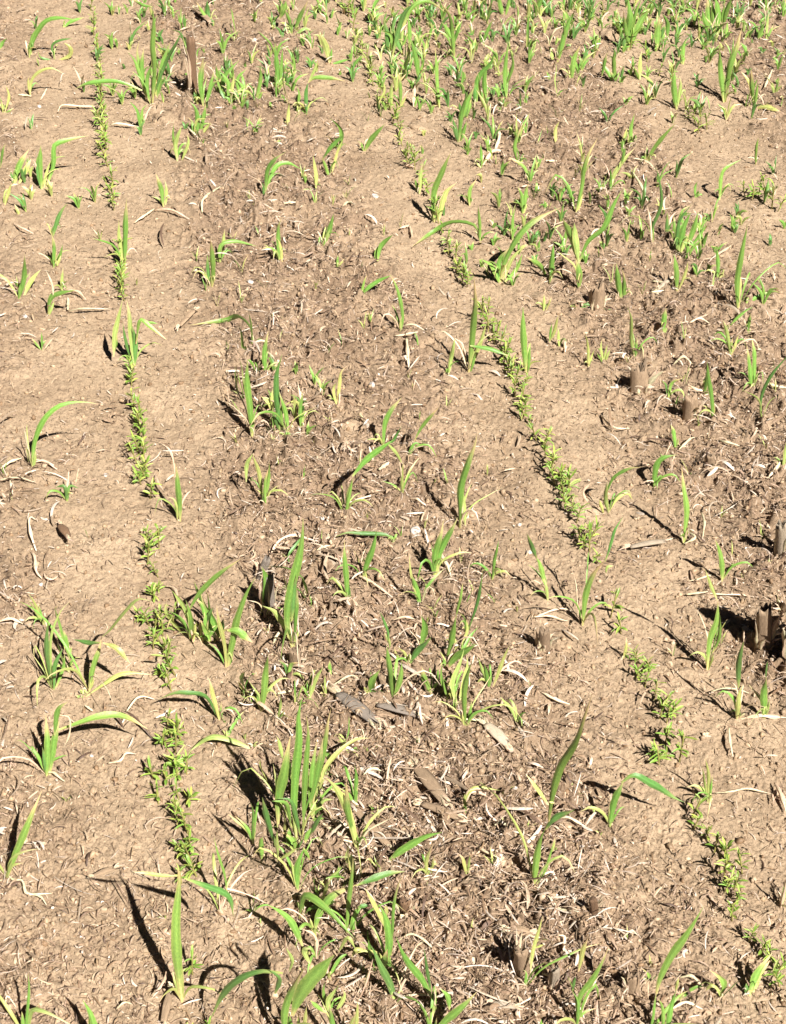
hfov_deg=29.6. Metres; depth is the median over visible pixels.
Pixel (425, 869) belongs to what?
cereal shoot
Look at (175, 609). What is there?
crop sprout
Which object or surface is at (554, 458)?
crop sprout
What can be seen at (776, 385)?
dry straw
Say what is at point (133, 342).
cereal shoot
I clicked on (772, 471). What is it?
dry straw
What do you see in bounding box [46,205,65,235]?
cereal shoot
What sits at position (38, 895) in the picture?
dry straw
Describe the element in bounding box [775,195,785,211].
crop sprout
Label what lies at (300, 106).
cereal shoot
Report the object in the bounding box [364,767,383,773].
dry straw
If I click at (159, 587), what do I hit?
crop sprout
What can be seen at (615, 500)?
cereal shoot
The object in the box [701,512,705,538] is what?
dry straw
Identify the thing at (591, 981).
cereal shoot
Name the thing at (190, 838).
crop sprout
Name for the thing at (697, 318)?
dry straw
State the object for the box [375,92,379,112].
cereal shoot
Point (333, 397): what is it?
cereal shoot
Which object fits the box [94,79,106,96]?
crop sprout
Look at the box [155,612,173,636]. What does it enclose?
crop sprout
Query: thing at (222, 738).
cereal shoot
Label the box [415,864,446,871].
dry straw
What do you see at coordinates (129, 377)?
crop sprout
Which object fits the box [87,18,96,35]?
crop sprout
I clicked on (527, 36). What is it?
cereal shoot
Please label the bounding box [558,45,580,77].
cereal shoot
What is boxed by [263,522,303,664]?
cereal shoot
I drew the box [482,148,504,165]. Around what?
dry straw
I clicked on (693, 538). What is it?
dry straw
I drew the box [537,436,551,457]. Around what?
crop sprout
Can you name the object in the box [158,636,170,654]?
crop sprout
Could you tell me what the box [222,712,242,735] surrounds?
cereal shoot
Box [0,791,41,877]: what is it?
cereal shoot
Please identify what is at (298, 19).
cereal shoot
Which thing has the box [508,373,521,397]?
crop sprout
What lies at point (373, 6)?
cereal shoot
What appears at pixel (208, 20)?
stalk piece
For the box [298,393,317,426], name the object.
cereal shoot
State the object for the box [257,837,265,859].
cereal shoot
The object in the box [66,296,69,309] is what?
dry straw
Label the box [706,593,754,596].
dry straw
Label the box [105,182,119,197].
crop sprout
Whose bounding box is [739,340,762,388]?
cereal shoot
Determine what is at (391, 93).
cereal shoot
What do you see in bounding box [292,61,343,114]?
cereal shoot
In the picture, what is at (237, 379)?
cereal shoot
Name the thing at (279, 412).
cereal shoot
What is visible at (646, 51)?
crop sprout
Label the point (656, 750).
crop sprout
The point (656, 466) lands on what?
cereal shoot
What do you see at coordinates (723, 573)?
cereal shoot
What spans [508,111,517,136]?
cereal shoot
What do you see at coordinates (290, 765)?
cereal shoot
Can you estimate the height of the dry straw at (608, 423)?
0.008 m
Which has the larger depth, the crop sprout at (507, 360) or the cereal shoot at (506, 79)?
the cereal shoot at (506, 79)
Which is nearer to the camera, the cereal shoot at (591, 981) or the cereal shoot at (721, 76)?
the cereal shoot at (591, 981)
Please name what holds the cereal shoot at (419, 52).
on the ground at (160, 410)
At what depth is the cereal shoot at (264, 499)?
2.63 m
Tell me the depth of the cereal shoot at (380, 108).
3.83 m
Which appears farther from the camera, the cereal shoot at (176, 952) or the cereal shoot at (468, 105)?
the cereal shoot at (468, 105)
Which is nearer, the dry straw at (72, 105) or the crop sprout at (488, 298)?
the crop sprout at (488, 298)
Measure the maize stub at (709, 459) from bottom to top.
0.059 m
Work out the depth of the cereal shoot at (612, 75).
4.01 m
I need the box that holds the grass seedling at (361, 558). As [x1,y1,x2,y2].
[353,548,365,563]
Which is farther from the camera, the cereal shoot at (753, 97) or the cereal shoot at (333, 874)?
the cereal shoot at (753, 97)
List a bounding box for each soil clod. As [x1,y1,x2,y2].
[152,112,178,123]
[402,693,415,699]
[407,122,426,130]
[529,292,549,302]
[599,26,619,40]
[646,357,658,370]
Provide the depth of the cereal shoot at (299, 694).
2.25 m
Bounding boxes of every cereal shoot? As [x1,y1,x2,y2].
[0,87,12,112]
[0,143,17,204]
[0,256,39,298]
[0,702,146,775]
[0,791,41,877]
[0,976,69,1023]
[9,149,30,183]
[19,598,151,706]
[23,401,90,466]
[25,16,74,57]
[25,595,48,632]
[27,67,61,96]
[32,332,51,350]
[33,605,65,699]
[36,136,85,188]
[38,38,72,59]
[39,236,60,267]
[45,468,78,500]
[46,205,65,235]
[46,271,73,314]
[50,239,70,262]
[55,270,67,289]
[55,606,79,672]
[63,17,83,26]
[63,631,71,651]
[76,7,180,104]
[77,671,150,697]
[83,1001,96,1023]
[92,198,137,265]
[112,299,166,365]
[130,102,153,128]
[134,0,217,19]
[136,865,233,1001]
[151,175,169,206]
[152,443,193,521]
[158,679,242,722]
[164,591,198,639]
[165,559,239,644]
[171,124,190,160]
[188,734,256,752]
[189,103,211,133]
[191,119,204,142]
[191,238,230,286]
[193,312,259,346]
[193,613,217,642]
[194,582,213,615]
[195,57,219,105]
[197,599,206,621]
[201,594,230,641]
[206,838,261,909]
[209,578,254,667]
[211,947,333,1023]
[215,61,237,92]
[215,229,254,262]
[218,72,234,99]
[221,358,271,436]
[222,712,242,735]
[226,9,238,39]
[228,800,259,843]
[232,390,270,411]
[234,326,246,349]
[234,361,245,398]
[235,70,250,95]
[235,696,330,846]
[238,67,265,99]
[238,672,254,696]
[242,657,290,710]
[243,888,268,917]
[244,455,286,499]
[246,567,280,617]
[250,355,315,430]
[251,151,299,194]
[253,797,355,889]
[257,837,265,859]
[258,468,278,502]
[259,759,268,783]
[261,566,312,600]
[262,334,278,369]
[263,218,284,261]
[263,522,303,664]
[269,905,355,972]
[272,809,323,842]
[274,45,302,86]
[275,691,288,719]
[275,870,404,947]
[279,1,309,34]
[279,831,303,854]
[280,539,299,563]
[281,66,287,102]
[281,662,304,682]
[284,106,289,124]
[288,761,291,788]
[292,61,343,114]
[294,680,317,706]
[295,85,301,114]
[296,879,353,937]
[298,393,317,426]
[300,664,322,697]
[303,156,319,189]
[305,886,334,905]
[307,741,345,818]
[310,439,393,509]
[310,959,372,1023]
[317,868,340,886]
[318,214,335,245]
[318,737,366,794]
[319,33,349,63]
[319,776,393,866]
[319,862,405,933]
[320,678,329,696]
[321,841,354,887]
[322,135,342,174]
[322,984,345,1011]
[324,753,337,778]
[326,540,350,596]
[326,947,363,981]
[327,117,347,150]
[327,368,344,406]
[327,765,357,805]
[328,661,331,674]
[332,531,383,583]
[334,257,344,266]
[334,721,352,742]
[335,531,398,541]
[336,15,362,57]
[338,736,357,755]
[345,851,348,867]
[353,275,388,294]
[356,876,401,989]
[358,124,384,150]
[363,0,378,24]
[364,670,382,692]
[365,941,387,979]
[366,832,441,869]
[368,397,401,444]
[371,941,432,1015]
[374,81,385,102]
[374,235,391,260]
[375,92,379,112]
[376,945,394,966]
[379,99,382,115]
[379,275,403,330]
[379,611,440,696]
[379,906,396,935]
[380,30,392,49]
[381,4,412,55]
[383,445,417,492]
[386,78,393,108]
[393,75,412,105]
[394,638,430,664]
[396,937,436,1019]
[397,0,444,26]
[399,37,432,77]
[400,25,415,45]
[400,556,441,601]
[402,42,412,79]
[407,87,417,106]
[408,407,438,453]
[408,615,430,643]
[412,208,493,246]
[413,844,437,876]
[415,165,427,193]
[416,37,427,56]
[417,517,469,579]
[418,988,476,1023]
[421,50,439,107]
[421,668,445,694]
[431,153,456,221]
[431,279,508,372]
[433,662,521,725]
[440,644,475,667]
[440,650,468,704]
[441,4,462,61]
[444,338,465,374]
[445,620,469,650]
[446,91,469,141]
[447,584,483,659]
[448,86,474,117]
[457,180,475,205]
[457,435,502,527]
[459,573,482,644]
[460,855,478,873]
[461,629,476,648]
[463,786,495,812]
[470,540,508,579]
[473,53,493,101]
[473,143,488,167]
[477,18,504,41]
[477,73,488,107]
[478,647,523,686]
[479,19,495,41]
[480,693,592,885]
[481,2,491,24]
[481,71,491,97]
[482,208,558,282]
[498,0,509,14]
[500,44,531,98]
[501,698,525,723]
[505,208,519,239]
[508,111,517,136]
[508,124,514,136]
[511,124,526,165]
[514,184,528,208]
[516,188,526,213]
[517,311,541,372]
[524,2,542,21]
[524,916,596,985]
[526,12,545,51]
[527,244,561,282]
[527,534,548,600]
[530,0,542,13]
[536,296,551,310]
[545,519,621,642]
[546,140,596,211]
[549,6,553,25]
[549,13,572,61]
[549,122,558,140]
[549,314,566,346]
[552,62,564,96]
[556,0,567,7]
[556,9,573,23]
[556,192,620,287]
[556,938,607,1023]
[558,5,566,19]
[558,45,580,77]
[570,302,610,309]
[581,773,682,826]
[582,467,639,512]
[584,332,593,366]
[596,341,609,361]
[601,50,623,80]
[601,146,635,190]
[614,0,650,50]
[615,263,631,297]
[619,167,662,241]
[621,639,628,659]
[627,113,635,145]
[628,309,656,357]
[634,51,642,79]
[639,969,658,983]
[641,123,675,163]
[644,455,678,486]
[651,906,703,1023]
[654,14,671,49]
[661,309,667,332]
[662,378,683,397]
[671,72,685,109]
[671,255,690,290]
[671,426,678,447]
[674,204,705,252]
[677,983,720,1002]
[680,40,686,64]
[680,472,696,542]
[686,759,712,816]
[691,570,731,669]
[693,181,701,197]
[697,362,714,417]
[700,971,738,999]
[701,366,709,393]
[702,0,730,28]
[705,249,724,277]
[711,321,758,354]
[714,632,764,719]
[715,160,739,199]
[715,540,752,581]
[718,29,741,102]
[724,22,727,38]
[726,307,751,327]
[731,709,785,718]
[734,224,785,308]
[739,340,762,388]
[741,358,785,416]
[743,953,771,995]
[745,89,751,106]
[745,292,766,302]
[745,313,750,332]
[748,140,757,164]
[748,663,769,723]
[749,70,780,111]
[764,14,780,38]
[773,444,785,466]
[776,880,785,908]
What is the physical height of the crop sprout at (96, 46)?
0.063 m
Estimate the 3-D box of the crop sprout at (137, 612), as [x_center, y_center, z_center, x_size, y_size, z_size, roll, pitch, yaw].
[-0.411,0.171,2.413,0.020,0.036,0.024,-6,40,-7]
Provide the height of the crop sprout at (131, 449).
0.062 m
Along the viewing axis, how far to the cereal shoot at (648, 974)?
1.90 m
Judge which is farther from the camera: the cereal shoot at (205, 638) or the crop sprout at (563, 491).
the crop sprout at (563, 491)
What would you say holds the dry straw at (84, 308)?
on the ground at (160, 410)
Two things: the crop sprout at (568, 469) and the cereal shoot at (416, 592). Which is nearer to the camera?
the cereal shoot at (416, 592)
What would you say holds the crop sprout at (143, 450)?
on the ground at (160, 410)
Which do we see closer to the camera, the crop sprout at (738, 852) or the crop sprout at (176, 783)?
the crop sprout at (738, 852)
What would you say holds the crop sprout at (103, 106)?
on the ground at (160, 410)
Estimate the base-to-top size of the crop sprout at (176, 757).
0.053 m
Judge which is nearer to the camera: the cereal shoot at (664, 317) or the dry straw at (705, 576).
the dry straw at (705, 576)
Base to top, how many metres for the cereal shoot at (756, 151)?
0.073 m
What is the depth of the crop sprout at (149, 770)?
2.15 m
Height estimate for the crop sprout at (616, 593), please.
0.063 m
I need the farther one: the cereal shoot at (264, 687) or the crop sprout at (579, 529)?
the crop sprout at (579, 529)
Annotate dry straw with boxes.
[0,458,20,468]
[0,476,33,481]
[0,617,22,623]
[9,475,12,491]
[9,876,51,894]
[13,223,33,233]
[28,516,36,550]
[31,552,41,578]
[32,894,46,904]
[48,771,64,781]
[57,104,97,111]
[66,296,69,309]
[68,307,106,311]
[70,289,84,298]
[108,752,135,763]
[110,122,138,126]
[116,1001,132,1008]
[127,695,154,709]
[134,208,154,222]
[154,208,188,218]
[164,585,179,612]
[200,186,220,211]
[270,534,321,555]
[273,631,283,643]
[276,690,290,694]
[321,820,351,838]
[327,533,337,548]
[330,675,360,686]
[338,838,371,847]
[350,493,379,501]
[352,572,391,596]
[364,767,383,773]
[378,462,388,469]
[392,615,415,620]
[395,332,416,336]
[398,933,431,947]
[403,323,423,329]
[403,993,428,995]
[405,337,409,368]
[410,497,425,505]
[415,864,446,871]
[441,554,451,576]
[475,843,500,858]
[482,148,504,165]
[494,124,500,152]
[534,615,566,620]
[537,607,576,615]
[541,692,568,703]
[547,895,578,911]
[558,934,565,953]
[560,816,584,825]
[563,341,566,351]
[601,415,629,429]
[622,930,637,937]
[632,171,647,200]
[633,158,654,169]
[673,355,692,364]
[673,1001,701,1008]
[679,437,694,449]
[679,974,701,984]
[683,533,695,543]
[686,591,707,594]
[687,384,702,392]
[689,317,709,323]
[690,575,709,580]
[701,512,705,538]
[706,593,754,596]
[710,244,732,259]
[710,687,749,693]
[714,788,766,793]
[718,440,738,445]
[728,727,732,755]
[764,69,772,87]
[768,383,785,388]
[769,459,781,476]
[774,782,785,810]
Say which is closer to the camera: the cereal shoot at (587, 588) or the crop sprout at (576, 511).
the cereal shoot at (587, 588)
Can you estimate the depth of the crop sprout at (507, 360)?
2.96 m
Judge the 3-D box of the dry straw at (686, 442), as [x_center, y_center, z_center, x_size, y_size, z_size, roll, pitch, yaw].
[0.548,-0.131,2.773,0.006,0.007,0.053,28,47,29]
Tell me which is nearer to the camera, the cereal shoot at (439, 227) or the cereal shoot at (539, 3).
the cereal shoot at (439, 227)
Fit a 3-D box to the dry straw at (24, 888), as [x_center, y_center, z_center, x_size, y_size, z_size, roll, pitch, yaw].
[-0.498,0.508,2.012,0.072,0.010,0.020,16,43,19]
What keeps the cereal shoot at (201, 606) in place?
on the ground at (160, 410)
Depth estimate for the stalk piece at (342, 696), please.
2.24 m
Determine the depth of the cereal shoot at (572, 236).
3.13 m
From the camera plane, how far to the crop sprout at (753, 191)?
3.50 m
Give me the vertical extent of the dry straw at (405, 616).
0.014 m
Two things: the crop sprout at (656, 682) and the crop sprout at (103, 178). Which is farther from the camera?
the crop sprout at (103, 178)
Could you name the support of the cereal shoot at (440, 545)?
on the ground at (160, 410)
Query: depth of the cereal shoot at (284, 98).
3.88 m
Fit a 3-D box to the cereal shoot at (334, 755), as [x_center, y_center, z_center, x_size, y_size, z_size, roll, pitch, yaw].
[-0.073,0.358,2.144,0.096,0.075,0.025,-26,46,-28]
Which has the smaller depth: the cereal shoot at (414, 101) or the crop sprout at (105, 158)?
the crop sprout at (105, 158)
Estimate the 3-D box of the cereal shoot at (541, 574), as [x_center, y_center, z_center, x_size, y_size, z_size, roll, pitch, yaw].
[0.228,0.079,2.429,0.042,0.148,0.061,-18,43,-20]
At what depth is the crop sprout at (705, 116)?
3.79 m
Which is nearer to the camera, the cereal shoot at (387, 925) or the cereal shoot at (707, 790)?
the cereal shoot at (387, 925)
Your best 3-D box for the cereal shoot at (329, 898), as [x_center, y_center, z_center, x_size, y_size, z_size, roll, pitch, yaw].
[-0.066,0.525,1.922,0.175,0.096,0.071,-5,40,-6]
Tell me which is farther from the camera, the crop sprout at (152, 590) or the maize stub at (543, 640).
the crop sprout at (152, 590)
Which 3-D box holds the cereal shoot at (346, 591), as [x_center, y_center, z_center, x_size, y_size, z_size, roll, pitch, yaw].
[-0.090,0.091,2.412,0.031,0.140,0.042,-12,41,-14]
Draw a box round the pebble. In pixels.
[411,526,420,534]
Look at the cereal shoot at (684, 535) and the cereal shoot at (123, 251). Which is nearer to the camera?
the cereal shoot at (684, 535)
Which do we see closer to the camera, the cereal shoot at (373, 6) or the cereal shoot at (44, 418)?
the cereal shoot at (44, 418)
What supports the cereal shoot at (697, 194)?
on the ground at (160, 410)
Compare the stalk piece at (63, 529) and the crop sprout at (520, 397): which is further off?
the crop sprout at (520, 397)
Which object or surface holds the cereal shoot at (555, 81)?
on the ground at (160, 410)
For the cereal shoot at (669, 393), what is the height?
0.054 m
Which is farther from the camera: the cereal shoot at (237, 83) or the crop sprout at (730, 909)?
the cereal shoot at (237, 83)
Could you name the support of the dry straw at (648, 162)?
on the ground at (160, 410)
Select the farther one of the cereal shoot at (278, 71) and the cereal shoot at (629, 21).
the cereal shoot at (629, 21)
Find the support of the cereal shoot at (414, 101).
on the ground at (160, 410)
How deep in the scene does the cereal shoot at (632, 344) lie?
2.98 m
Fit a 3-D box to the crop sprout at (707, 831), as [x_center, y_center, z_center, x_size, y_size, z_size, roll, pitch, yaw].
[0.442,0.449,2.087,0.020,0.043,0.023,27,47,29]
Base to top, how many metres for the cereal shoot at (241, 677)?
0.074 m
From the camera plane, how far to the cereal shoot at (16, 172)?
3.55 m
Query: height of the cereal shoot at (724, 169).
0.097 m
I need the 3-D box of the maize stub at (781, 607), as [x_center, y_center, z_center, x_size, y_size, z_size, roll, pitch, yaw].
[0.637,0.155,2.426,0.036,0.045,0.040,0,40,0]
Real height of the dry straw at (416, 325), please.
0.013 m
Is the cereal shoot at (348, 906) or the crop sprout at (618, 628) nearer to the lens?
the cereal shoot at (348, 906)
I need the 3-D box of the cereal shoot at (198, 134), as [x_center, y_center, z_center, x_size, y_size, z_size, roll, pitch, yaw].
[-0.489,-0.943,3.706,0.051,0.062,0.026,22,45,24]
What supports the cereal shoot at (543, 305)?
on the ground at (160, 410)
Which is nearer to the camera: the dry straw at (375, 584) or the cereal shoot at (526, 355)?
the dry straw at (375, 584)
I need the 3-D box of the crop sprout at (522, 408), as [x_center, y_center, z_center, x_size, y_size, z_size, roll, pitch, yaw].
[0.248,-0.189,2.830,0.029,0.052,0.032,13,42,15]
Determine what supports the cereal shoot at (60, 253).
on the ground at (160, 410)
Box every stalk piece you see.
[55,520,71,540]
[87,863,124,878]
[161,984,174,1023]
[175,306,199,330]
[192,5,212,23]
[327,682,387,729]
[352,806,394,851]
[375,702,432,720]
[407,755,453,809]
[411,798,469,821]
[478,714,515,750]
[481,998,525,1009]
[498,924,544,937]
[619,538,672,550]
[655,276,674,289]
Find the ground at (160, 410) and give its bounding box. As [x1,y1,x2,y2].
[0,0,785,1023]
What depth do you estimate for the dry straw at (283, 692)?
2.28 m
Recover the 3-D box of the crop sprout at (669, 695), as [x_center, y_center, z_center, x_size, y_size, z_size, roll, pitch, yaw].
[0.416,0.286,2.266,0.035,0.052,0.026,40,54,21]
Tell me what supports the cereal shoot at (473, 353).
on the ground at (160, 410)
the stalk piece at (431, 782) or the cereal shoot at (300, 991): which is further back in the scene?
the stalk piece at (431, 782)
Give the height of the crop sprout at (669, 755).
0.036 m
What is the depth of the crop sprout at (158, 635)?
2.38 m
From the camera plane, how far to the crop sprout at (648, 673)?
2.30 m
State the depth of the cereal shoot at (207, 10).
4.29 m
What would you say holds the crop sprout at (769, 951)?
on the ground at (160, 410)
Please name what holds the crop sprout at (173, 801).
on the ground at (160, 410)
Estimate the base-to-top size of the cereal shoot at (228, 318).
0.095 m
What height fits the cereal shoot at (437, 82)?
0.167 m
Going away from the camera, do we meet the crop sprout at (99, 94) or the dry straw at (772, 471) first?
the dry straw at (772, 471)
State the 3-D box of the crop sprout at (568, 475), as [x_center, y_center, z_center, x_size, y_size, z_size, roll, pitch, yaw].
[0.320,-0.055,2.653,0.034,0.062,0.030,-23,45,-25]
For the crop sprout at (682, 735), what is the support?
on the ground at (160, 410)
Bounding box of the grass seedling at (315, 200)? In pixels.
[310,190,318,202]
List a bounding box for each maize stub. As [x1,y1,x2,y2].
[183,29,197,94]
[251,554,270,580]
[259,573,279,616]
[285,644,306,669]
[395,896,420,919]
[513,927,536,977]
[535,626,557,651]
[546,965,565,992]
[584,280,610,310]
[588,895,606,918]
[621,965,650,998]
[627,358,662,395]
[679,390,708,422]
[703,451,722,469]
[754,602,783,653]
[773,519,785,557]
[773,599,785,615]
[781,628,785,658]
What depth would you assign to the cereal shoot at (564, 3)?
4.39 m
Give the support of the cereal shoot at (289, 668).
on the ground at (160, 410)
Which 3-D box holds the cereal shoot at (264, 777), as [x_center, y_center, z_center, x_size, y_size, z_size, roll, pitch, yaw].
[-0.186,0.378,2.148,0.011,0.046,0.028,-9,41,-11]
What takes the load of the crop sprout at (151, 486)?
on the ground at (160, 410)
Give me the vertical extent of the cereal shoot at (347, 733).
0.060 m
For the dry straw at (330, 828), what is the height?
0.016 m
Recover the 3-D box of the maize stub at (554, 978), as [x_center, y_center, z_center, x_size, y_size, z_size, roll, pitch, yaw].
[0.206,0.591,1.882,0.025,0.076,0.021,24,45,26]
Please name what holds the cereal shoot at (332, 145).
on the ground at (160, 410)
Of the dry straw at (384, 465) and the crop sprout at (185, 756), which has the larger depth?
the dry straw at (384, 465)
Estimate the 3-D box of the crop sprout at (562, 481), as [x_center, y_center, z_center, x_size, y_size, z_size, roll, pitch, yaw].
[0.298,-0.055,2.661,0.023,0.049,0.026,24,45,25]
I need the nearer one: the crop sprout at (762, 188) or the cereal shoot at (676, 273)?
the cereal shoot at (676, 273)
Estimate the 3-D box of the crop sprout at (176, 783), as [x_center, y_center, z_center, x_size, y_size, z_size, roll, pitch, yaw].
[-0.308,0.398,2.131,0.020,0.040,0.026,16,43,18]
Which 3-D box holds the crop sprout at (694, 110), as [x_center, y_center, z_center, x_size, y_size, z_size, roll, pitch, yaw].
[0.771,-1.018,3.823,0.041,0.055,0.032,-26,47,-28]
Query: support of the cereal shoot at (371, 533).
on the ground at (160, 410)
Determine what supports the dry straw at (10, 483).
on the ground at (160, 410)
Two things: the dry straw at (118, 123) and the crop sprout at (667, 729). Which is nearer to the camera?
the crop sprout at (667, 729)
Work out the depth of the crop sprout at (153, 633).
2.36 m
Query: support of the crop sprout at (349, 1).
on the ground at (160, 410)
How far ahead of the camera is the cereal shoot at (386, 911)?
1.94 m
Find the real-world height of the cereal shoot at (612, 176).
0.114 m
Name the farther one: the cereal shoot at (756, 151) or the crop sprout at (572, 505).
the cereal shoot at (756, 151)
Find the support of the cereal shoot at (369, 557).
on the ground at (160, 410)
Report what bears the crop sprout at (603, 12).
on the ground at (160, 410)
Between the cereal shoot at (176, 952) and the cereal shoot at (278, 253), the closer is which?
the cereal shoot at (176, 952)
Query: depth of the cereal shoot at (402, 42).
4.19 m
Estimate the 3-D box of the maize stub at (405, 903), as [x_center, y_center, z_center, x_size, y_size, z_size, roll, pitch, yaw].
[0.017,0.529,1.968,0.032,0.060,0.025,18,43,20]
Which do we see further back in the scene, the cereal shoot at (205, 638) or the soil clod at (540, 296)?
the soil clod at (540, 296)
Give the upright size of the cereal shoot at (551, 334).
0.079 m
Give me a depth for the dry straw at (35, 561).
2.50 m
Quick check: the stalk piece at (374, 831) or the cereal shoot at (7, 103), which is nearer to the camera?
the stalk piece at (374, 831)
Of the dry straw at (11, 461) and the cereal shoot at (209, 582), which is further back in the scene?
the dry straw at (11, 461)
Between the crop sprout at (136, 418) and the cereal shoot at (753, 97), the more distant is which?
the cereal shoot at (753, 97)
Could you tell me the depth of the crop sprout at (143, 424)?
2.80 m
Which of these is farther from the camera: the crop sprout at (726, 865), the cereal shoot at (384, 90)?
the cereal shoot at (384, 90)
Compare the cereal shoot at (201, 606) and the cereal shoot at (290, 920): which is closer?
the cereal shoot at (290, 920)
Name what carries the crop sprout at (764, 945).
on the ground at (160, 410)
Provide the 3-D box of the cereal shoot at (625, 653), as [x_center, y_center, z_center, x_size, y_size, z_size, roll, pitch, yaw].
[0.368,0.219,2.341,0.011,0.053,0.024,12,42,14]
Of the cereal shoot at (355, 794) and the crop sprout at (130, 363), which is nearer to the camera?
the cereal shoot at (355, 794)
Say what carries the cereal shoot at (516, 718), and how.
on the ground at (160, 410)
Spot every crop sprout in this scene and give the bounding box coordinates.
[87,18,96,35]
[88,6,96,23]
[90,38,100,57]
[91,105,107,125]
[92,67,105,91]
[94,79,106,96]
[95,62,104,76]
[95,85,104,104]
[95,94,105,110]
[95,109,108,129]
[95,122,108,140]
[96,135,108,154]
[99,124,111,148]
[99,153,112,166]
[100,104,109,117]
[101,176,111,192]
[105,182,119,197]
[106,163,118,182]
[108,190,118,203]
[112,238,130,259]
[112,274,127,293]
[114,256,125,271]
[114,262,129,284]
[114,267,126,281]
[118,287,127,301]
[121,355,133,371]
[125,367,137,385]
[125,387,138,406]
[126,429,145,452]
[126,439,139,463]
[127,394,146,418]
[130,407,144,425]
[131,409,141,429]
[132,466,144,484]
[133,605,142,622]
[134,415,147,439]
[134,425,146,442]
[135,455,152,471]
[135,461,151,479]
[138,438,153,458]
[138,607,156,625]
[140,533,151,553]
[140,536,159,565]
[141,755,162,779]
[143,478,161,498]
[143,524,151,539]
[144,583,158,602]
[145,626,160,648]
[146,627,163,642]
[146,778,162,803]
[147,560,158,577]
[151,523,166,547]
[151,648,178,675]
[152,581,164,591]
[152,609,163,628]
[153,727,173,747]
[154,604,164,621]
[154,664,165,678]
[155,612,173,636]
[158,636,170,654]
[158,762,168,785]
[159,662,175,690]
[160,708,174,728]
[162,635,177,660]
[163,745,185,775]
[164,797,183,813]
[165,719,180,737]
[166,726,183,753]
[166,759,182,780]
[166,803,181,828]
[167,601,181,626]
[167,712,186,740]
[169,776,181,799]
[170,839,189,858]
[174,807,192,833]
[174,863,186,883]
[176,829,196,852]
[179,749,194,774]
[179,835,198,863]
[183,787,200,807]
[183,854,204,878]
[183,945,203,975]
[340,0,354,16]
[347,7,358,29]
[361,44,373,58]
[366,64,373,78]
[367,69,377,85]
[379,93,393,110]
[391,106,399,123]
[393,102,403,116]
[394,120,404,132]
[394,129,404,146]
[402,148,411,167]
[410,145,422,169]
[425,180,433,194]
[426,196,441,222]
[441,228,452,246]
[444,238,453,254]
[449,257,461,273]
[451,240,462,261]
[457,260,471,276]
[458,265,468,283]
[463,268,472,286]
[471,298,489,321]
[480,304,496,332]
[483,296,493,313]
[489,324,499,343]
[493,319,501,336]
[493,324,508,347]
[500,336,513,351]
[500,341,515,361]
[502,352,513,366]
[505,354,517,368]
[505,361,517,378]
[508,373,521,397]
[510,360,525,381]
[512,392,522,407]
[516,382,530,396]
[516,400,531,416]
[519,372,531,390]
[522,396,532,413]
[527,422,540,440]
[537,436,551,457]
[539,426,555,445]
[542,444,559,475]
[546,448,561,466]
[547,465,560,484]
[550,462,566,478]
[555,470,565,491]
[555,492,570,508]
[556,482,566,499]
[557,465,575,485]
[562,469,580,491]
[565,488,576,500]
[566,496,577,514]
[568,524,584,540]
[571,503,589,523]
[578,534,588,548]
[581,520,596,551]
[586,516,603,541]
[593,548,601,563]
[599,1,607,17]
[604,588,623,617]
[612,611,627,633]
[629,27,641,49]
[629,644,644,662]
[630,662,648,680]
[640,40,649,61]
[640,663,652,687]
[642,655,656,668]
[646,740,663,755]
[649,742,670,764]
[650,679,664,700]
[652,697,668,718]
[656,722,677,745]
[657,688,674,707]
[661,698,677,723]
[663,745,674,759]
[667,698,683,717]
[668,67,677,84]
[672,729,697,762]
[686,104,697,123]
[687,814,703,829]
[688,794,708,818]
[694,117,705,132]
[697,104,706,124]
[700,823,712,841]
[703,112,714,129]
[705,831,721,853]
[714,853,734,875]
[717,836,736,860]
[718,867,735,893]
[724,870,747,892]
[727,900,739,921]
[734,847,750,874]
[736,883,746,904]
[738,180,747,194]
[742,923,758,941]
[746,180,761,198]
[756,935,771,955]
[758,172,774,194]
[762,942,778,961]
[764,959,784,988]
[767,178,778,208]
[770,951,785,972]
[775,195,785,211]
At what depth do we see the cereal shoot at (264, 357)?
2.92 m
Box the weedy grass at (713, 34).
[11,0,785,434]
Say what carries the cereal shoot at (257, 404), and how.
on the ground at (160, 410)
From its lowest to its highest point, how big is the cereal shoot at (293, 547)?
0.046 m
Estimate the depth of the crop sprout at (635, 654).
2.34 m
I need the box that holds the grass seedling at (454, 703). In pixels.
[453,692,459,708]
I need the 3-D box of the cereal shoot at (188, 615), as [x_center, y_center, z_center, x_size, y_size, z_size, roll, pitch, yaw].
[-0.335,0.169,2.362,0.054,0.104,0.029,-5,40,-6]
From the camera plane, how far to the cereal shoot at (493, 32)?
4.20 m
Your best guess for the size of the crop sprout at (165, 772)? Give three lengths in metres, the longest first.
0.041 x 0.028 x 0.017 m
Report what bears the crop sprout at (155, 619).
on the ground at (160, 410)
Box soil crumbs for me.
[0,0,785,1023]
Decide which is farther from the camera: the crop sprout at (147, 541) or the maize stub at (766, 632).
the crop sprout at (147, 541)
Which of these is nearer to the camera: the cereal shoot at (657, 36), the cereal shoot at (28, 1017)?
the cereal shoot at (28, 1017)
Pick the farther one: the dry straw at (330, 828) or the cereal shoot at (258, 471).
the cereal shoot at (258, 471)

